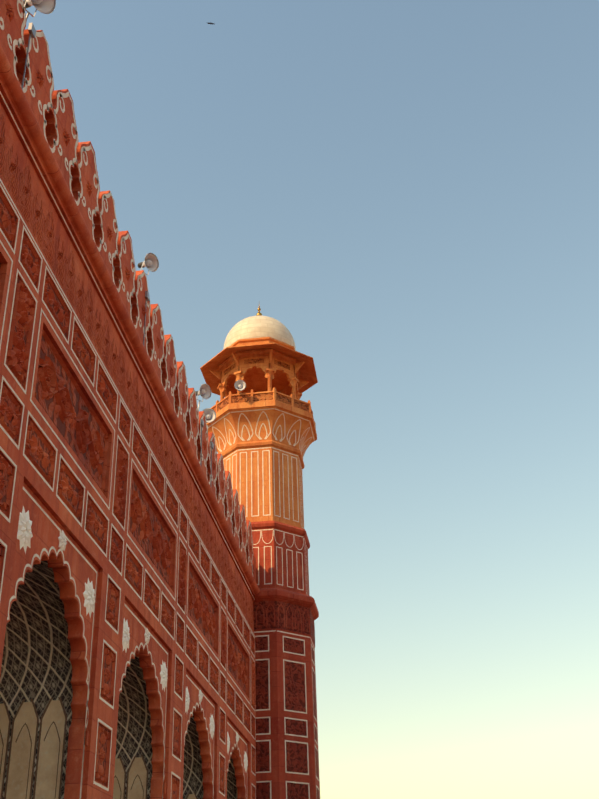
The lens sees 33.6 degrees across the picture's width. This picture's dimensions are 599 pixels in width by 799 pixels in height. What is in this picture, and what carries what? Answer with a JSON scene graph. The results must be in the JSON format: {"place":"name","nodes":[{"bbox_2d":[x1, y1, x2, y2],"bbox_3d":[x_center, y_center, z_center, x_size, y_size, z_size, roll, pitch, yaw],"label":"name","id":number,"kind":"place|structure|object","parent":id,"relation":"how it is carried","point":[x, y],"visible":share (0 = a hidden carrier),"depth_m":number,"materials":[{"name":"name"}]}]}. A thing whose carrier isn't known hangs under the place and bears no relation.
{"place":"outdoors","nodes":[
{"label":"outdoors","id":0,"kind":"place"},
{"bbox_2d":[25,0,598,798],"label":"sky","id":1,"kind":"structure","parent":0,"point":[409,188],"materials":[{"name":"blue"}]},
{"label":"ground","id":2,"kind":"structure","parent":0,"visible":0},
{"bbox_2d":[0,0,259,798],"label":"facade","id":3,"kind":"structure","parent":2,"relation":"on","point":[43,682],"depth_m":21.60,"materials":[{"name":"stone"}]},
{"bbox_2d":[23,0,55,21],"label":"speaker","id":4,"kind":"object","parent":3,"relation":"on","point":[45,6],"visible":0.92,"depth_m":19.90},
{"bbox_2d":[21,23,213,475],"bbox_3d":[-4.418,-3.186,25.019,0.070,1.850,23.200,-5,-30,5],"label":"conduit","id":5,"kind":"object","parent":3,"relation":"attached to","point":[31,30],"visible":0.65,"depth_m":19.61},
{"bbox_2d":[0,0,255,798],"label":"wall trim","id":6,"kind":"structure","parent":3,"relation":"attached to","point":[24,534],"depth_m":22.27,"materials":[{"name":"white stone"}]},
{"bbox_2d":[138,253,158,274],"bbox_3d":[-4.199,-3.429,27.609,0.499,1.234,0.609,15,-34,-27],"label":"speaker","id":7,"kind":"object","parent":3,"relation":"on","point":[150,262],"visible":0.98,"depth_m":27.77},
{"bbox_2d":[195,384,211,412],"bbox_3d":[-3.305,0.164,34.062,0.516,1.352,0.623,13,-33,-24],"label":"speaker","id":8,"kind":"object","parent":3,"relation":"on","point":[204,392],"visible":1,"depth_m":34.23},
{"bbox_2d":[203,408,215,430],"bbox_3d":[-3.212,0.994,35.462,0.529,1.296,0.608,-5,-30,5],"label":"speaker","id":9,"kind":"object","parent":3,"relation":"on","point":[210,414],"visible":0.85,"depth_m":35.57},
{"bbox_2d":[200,337,319,798],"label":"tower","id":10,"kind":"structure","parent":2,"relation":"on","point":[270,372],"depth_m":44.79,"materials":[{"name":"stone"}]},
{"bbox_2d":[234,380,245,394],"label":"speaker","id":11,"kind":"object","parent":10,"relation":"attached to","point":[239,385],"visible":1,"depth_m":46.97},
{"bbox_2d":[223,316,295,350],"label":"dome","id":12,"kind":"structure","parent":10,"relation":"on","point":[255,327],"depth_m":50.30,"materials":[{"name":"stone"}]},
{"bbox_2d":[256,306,261,315],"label":"finial","id":13,"kind":"object","parent":12,"relation":"on","point":[259,313],"visible":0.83,"depth_m":52.62,"materials":[{"name":"gold metal"}]},
{"bbox_2d":[208,408,319,798],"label":"minaret trim","id":14,"kind":"structure","parent":10,"relation":"attached to","point":[249,438],"depth_m":44.95,"materials":[{"name":"stone"}]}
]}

